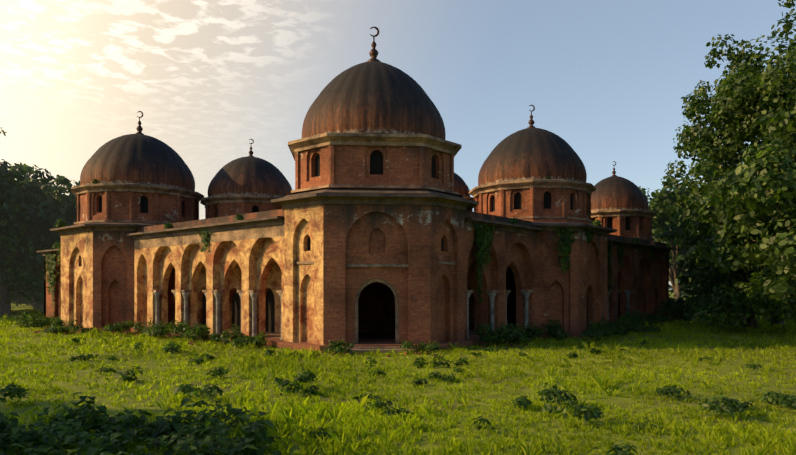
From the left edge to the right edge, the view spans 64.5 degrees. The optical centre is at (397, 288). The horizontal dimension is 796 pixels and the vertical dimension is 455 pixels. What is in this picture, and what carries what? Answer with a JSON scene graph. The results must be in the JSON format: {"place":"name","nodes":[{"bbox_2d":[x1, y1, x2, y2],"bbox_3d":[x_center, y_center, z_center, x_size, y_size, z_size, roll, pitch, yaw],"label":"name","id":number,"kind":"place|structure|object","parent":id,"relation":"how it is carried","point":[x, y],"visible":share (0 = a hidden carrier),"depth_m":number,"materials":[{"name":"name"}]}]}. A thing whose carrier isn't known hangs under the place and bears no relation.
{"place":"outdoors","nodes":[
{"label":"outdoors","id":0,"kind":"place"},
{"bbox_2d":[16,297,43,311],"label":"tree","id":1,"kind":"object","parent":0,"point":[36,306],"depth_m":77.43,"materials":[{"name":"green plant"}]},
{"bbox_2d":[61,204,322,344],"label":"limewashed arcade walls","id":2,"kind":"structure","parent":0,"point":[264,265],"depth_m":34.66,"materials":[{"name":"beige paint"}]},
{"bbox_2d":[208,156,291,197],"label":"dome","id":3,"kind":"structure","parent":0,"point":[249,175],"depth_m":44.24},
{"bbox_2d":[249,139,253,156],"bbox_3d":[-10.853,-10.349,46.564,0.578,1.457,0.550,0,0,41],"label":"crescent finial","id":4,"kind":"object","parent":3,"relation":"on","point":[250,152],"visible":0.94,"depth_m":46.49,"materials":[{"name":"brown metal"}]},
{"bbox_2d":[202,236,586,331],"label":"windows","id":5,"kind":"structure","parent":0,"point":[270,312],"depth_m":37.88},
{"bbox_2d":[0,292,795,454],"bbox_3d":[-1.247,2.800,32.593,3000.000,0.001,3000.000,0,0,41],"label":"ground","id":6,"kind":"structure","parent":0,"point":[422,443],"depth_m":17.71,"materials":[{"name":"green plant"}]},
{"bbox_2d":[0,128,45,236],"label":"tree","id":7,"kind":"object","parent":6,"relation":"on","point":[9,176],"visible":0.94,"depth_m":59.19,"materials":[{"name":"green plant"}]},
{"bbox_2d":[9,162,51,185],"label":"tree","id":8,"kind":"object","parent":6,"relation":"on","point":[16,166],"depth_m":95.14,"materials":[{"name":"green plant"}]},
{"bbox_2d":[0,166,72,315],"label":"tree","id":9,"kind":"object","parent":6,"relation":"on","point":[8,247],"depth_m":63.26,"materials":[{"name":"green plant"}]},
{"bbox_2d":[0,164,79,305],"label":"tree","id":10,"kind":"object","parent":6,"relation":"on","point":[53,187],"depth_m":70.16,"materials":[{"name":"green plant"}]},
{"bbox_2d":[3,175,76,301],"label":"tree","id":11,"kind":"object","parent":6,"relation":"on","point":[67,203],"visible":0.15,"depth_m":67.06,"materials":[{"name":"green plant"}]},
{"bbox_2d":[34,322,679,356],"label":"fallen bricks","id":12,"kind":"object","parent":6,"relation":"on","point":[417,352],"visible":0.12,"depth_m":31.15,"materials":[{"name":"red brick"}]},
{"bbox_2d":[44,204,673,351],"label":"mosque brick walls","id":13,"kind":"structure","parent":6,"relation":"on","point":[431,292],"depth_m":33.87,"materials":[{"name":"red brick"}]},
{"bbox_2d":[75,191,198,224],"bbox_3d":[-18.429,-5.350,44.979,8.848,2.500,8.848,0,0,41],"label":"dome drum","id":14,"kind":"object","parent":13,"relation":"on","point":[116,205],"depth_m":41.69,"materials":[{"name":"red brick"}]},
{"bbox_2d":[71,183,203,224],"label":"cornice","id":15,"kind":"structure","parent":14,"relation":"on","point":[128,187],"depth_m":41.33,"materials":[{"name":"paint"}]},
{"bbox_2d":[80,134,194,190],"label":"dome","id":16,"kind":"structure","parent":15,"relation":"on","point":[138,158],"depth_m":42.19,"materials":[{"name":"brown metal"}]},
{"bbox_2d":[135,111,142,133],"bbox_3d":[-18.429,-11.784,44.979,0.714,1.788,0.679,0,0,41],"label":"crescent finial","id":17,"kind":"object","parent":16,"relation":"on","point":[139,128],"visible":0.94,"depth_m":44.88,"materials":[{"name":"brown metal"}]},
{"bbox_2d":[205,202,276,218],"bbox_3d":[-10.853,-4.850,46.564,7.282,2.700,7.282,0,0,41],"label":"dome drum","id":18,"kind":"object","parent":13,"relation":"on","point":[227,209],"depth_m":43.65,"materials":[{"name":"red brick"}]},
{"bbox_2d":[200,195,280,207],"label":"cornice","id":19,"kind":"structure","parent":18,"relation":"on","point":[213,200],"depth_m":43.42,"materials":[{"name":"paint"}]},
{"bbox_2d":[41,176,655,313],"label":"climbing vines","id":20,"kind":"object","parent":13,"relation":"attached to","point":[483,230],"visible":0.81,"depth_m":36.50,"materials":[{"name":"green plant"}]},
{"bbox_2d":[37,188,674,255],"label":"mosque roof eaves","id":21,"kind":"object","parent":13,"relation":"on","point":[368,196],"visible":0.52,"depth_m":31.42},
{"bbox_2d":[286,145,462,196],"bbox_3d":[-1.247,-5.650,32.593,9.300,2.300,9.300,0,0,41],"label":"dome drum","id":22,"kind":"object","parent":13,"relation":"on","point":[350,165],"depth_m":28.98,"materials":[{"name":"brown brick"}]},
{"bbox_2d":[302,61,445,139],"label":"dome","id":23,"kind":"structure","parent":22,"relation":"on","point":[375,97],"depth_m":29.66,"materials":[{"name":"brown metal"}]},
{"bbox_2d":[367,27,380,61],"bbox_3d":[-1.247,-12.577,32.593,0.782,1.953,0.744,0,0,41],"label":"crescent finial","id":24,"kind":"object","parent":23,"relation":"on","point":[373,53],"visible":0.88,"depth_m":32.48,"materials":[{"name":"metal"}]},
{"bbox_2d":[288,133,461,194],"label":"cornice","id":25,"kind":"structure","parent":22,"relation":"attached to","point":[314,142],"depth_m":28.74,"materials":[{"name":"brown stone"}]},
{"bbox_2d":[134,224,631,353],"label":"stone trim","id":26,"kind":"structure","parent":13,"relation":"attached to","point":[254,233],"depth_m":31.96,"materials":[{"name":"beige stone"}]},
{"bbox_2d":[474,188,592,224],"bbox_3d":[9.534,-5.175,45.084,9.139,3.350,9.139,0,0,41],"label":"dome drum","id":27,"kind":"object","parent":13,"relation":"on","point":[532,201],"depth_m":41.70,"materials":[{"name":"red brick"}]},
{"bbox_2d":[469,179,595,223],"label":"cornice","id":28,"kind":"structure","parent":27,"relation":"on","point":[588,188],"depth_m":41.43,"materials":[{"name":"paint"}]},
{"bbox_2d":[478,128,586,185],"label":"dome","id":29,"kind":"structure","parent":28,"relation":"on","point":[531,153],"depth_m":42.21,"materials":[{"name":"brown metal"}]},
{"bbox_2d":[527,105,535,127],"bbox_3d":[9.534,-12.264,45.084,0.714,1.788,0.679,0,0,41],"label":"crescent finial","id":30,"kind":"object","parent":29,"relation":"on","point":[531,122],"visible":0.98,"depth_m":44.99,"materials":[{"name":"brown metal"}]},
{"bbox_2d":[591,216,655,244],"bbox_3d":[18.458,-4.860,53.893,7.039,2.720,7.039,0,0,41],"label":"dome drum","id":31,"kind":"object","parent":13,"relation":"on","point":[634,230],"depth_m":51.30,"materials":[{"name":"red brick"}]},
{"bbox_2d":[591,209,655,240],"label":"cornice","id":32,"kind":"structure","parent":31,"relation":"on","point":[622,212],"depth_m":51.08,"materials":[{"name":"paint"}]},
{"bbox_2d":[0,345,776,454],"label":"broad leaf weeds","id":33,"kind":"object","parent":6,"relation":"on","point":[65,430],"visible":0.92,"depth_m":10.88,"materials":[{"name":"green plant"}]},
{"bbox_2d":[154,291,630,339],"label":"columns","id":34,"kind":"structure","parent":6,"relation":"on","point":[254,296],"depth_m":34.41,"materials":[{"name":"grey stone"}]},
{"bbox_2d":[0,314,795,454],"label":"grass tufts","id":35,"kind":"object","parent":6,"relation":"on","point":[763,435],"visible":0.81,"depth_m":17.32,"materials":[{"name":"green plant"}]},
{"bbox_2d":[0,257,795,437],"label":"shrubs","id":36,"kind":"object","parent":6,"relation":"on","point":[703,304],"visible":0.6,"depth_m":35.05,"materials":[{"name":"green plant"}]},
{"bbox_2d":[639,167,700,307],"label":"tree","id":37,"kind":"object","parent":6,"relation":"on","point":[661,203],"depth_m":70.02,"materials":[{"name":"green plant"}]},
{"bbox_2d":[664,237,700,284],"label":"tree","id":38,"kind":"object","parent":6,"relation":"on","point":[670,258],"depth_m":77.01,"materials":[{"name":"plant"}]},
{"bbox_2d":[671,182,715,287],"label":"tree","id":39,"kind":"object","parent":6,"relation":"on","point":[680,255],"visible":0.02,"depth_m":67.18,"materials":[{"name":"green plant"}]},
{"bbox_2d":[659,212,746,321],"bbox_3d":[28.450,-2.445,53.601,10.328,11.089,10.489,0,0,41],"label":"tree","id":40,"kind":"object","parent":6,"relation":"on","point":[669,235],"depth_m":54.38,"materials":[{"name":"green plant"}]},
{"bbox_2d":[679,141,787,324],"bbox_3d":[28.577,-4.166,47.533,15.203,14.844,15.784,0,0,41],"label":"tree","id":41,"kind":"object","parent":6,"relation":"on","point":[692,268],"depth_m":49.56,"materials":[{"name":"green plant"}]},
{"bbox_2d":[676,183,791,327],"bbox_3d":[25.355,-2.513,45.189,10.066,11.225,11.672,0,0,41],"label":"tree","id":42,"kind":"object","parent":6,"relation":"on","point":[731,274],"depth_m":43.38,"materials":[{"name":"green plant"}]},
{"bbox_2d":[684,89,795,302],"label":"tree","id":43,"kind":"object","parent":6,"relation":"on","point":[738,227],"depth_m":28.75,"materials":[{"name":"green plant"}]},
{"bbox_2d":[746,205,793,269],"bbox_3d":[26.421,-2.530,37.345,10.469,11.260,9.440,0,0,41],"label":"tree","id":44,"kind":"object","parent":6,"relation":"on","point":[752,267],"visible":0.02,"depth_m":38.88,"materials":[{"name":"green plant"}]},
{"bbox_2d":[0,0,795,289],"label":"sky","id":45,"kind":"structure","parent":0,"point":[207,78],"materials":[{"name":"blue"}]},
{"bbox_2d":[454,173,469,196],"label":"dome","id":46,"kind":"structure","parent":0,"point":[461,187],"depth_m":46.33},
{"bbox_2d":[591,176,648,210],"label":"dome","id":47,"kind":"structure","parent":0,"point":[613,192],"depth_m":51.80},
{"bbox_2d":[612,161,616,175],"bbox_3d":[18.458,-10.207,53.893,0.544,1.374,0.517,0,0,41],"label":"crescent finial","id":48,"kind":"object","parent":47,"relation":"on","point":[614,172],"visible":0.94,"depth_m":53.81,"materials":[{"name":"brown metal"}]},
{"bbox_2d":[664,0,795,255],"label":"tree","id":49,"kind":"object","parent":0,"point":[747,96],"depth_m":41.72,"materials":[{"name":"green plant"}]},
{"bbox_3d":[3.458,-4.950,47.686,5.157,2.900,5.157,0,0,41],"label":"brick dome drum","id":50,"kind":"object","parent":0,"visible":0},
{"bbox_2d":[463,196,473,200],"bbox_3d":[3.458,-5.365,47.686,4.957,2.770,4.957,0,0,41],"label":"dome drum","id":51,"kind":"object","parent":50,"relation":"on","point":[468,198],"depth_m":45.92,"materials":[{"name":"brick"}]}
]}

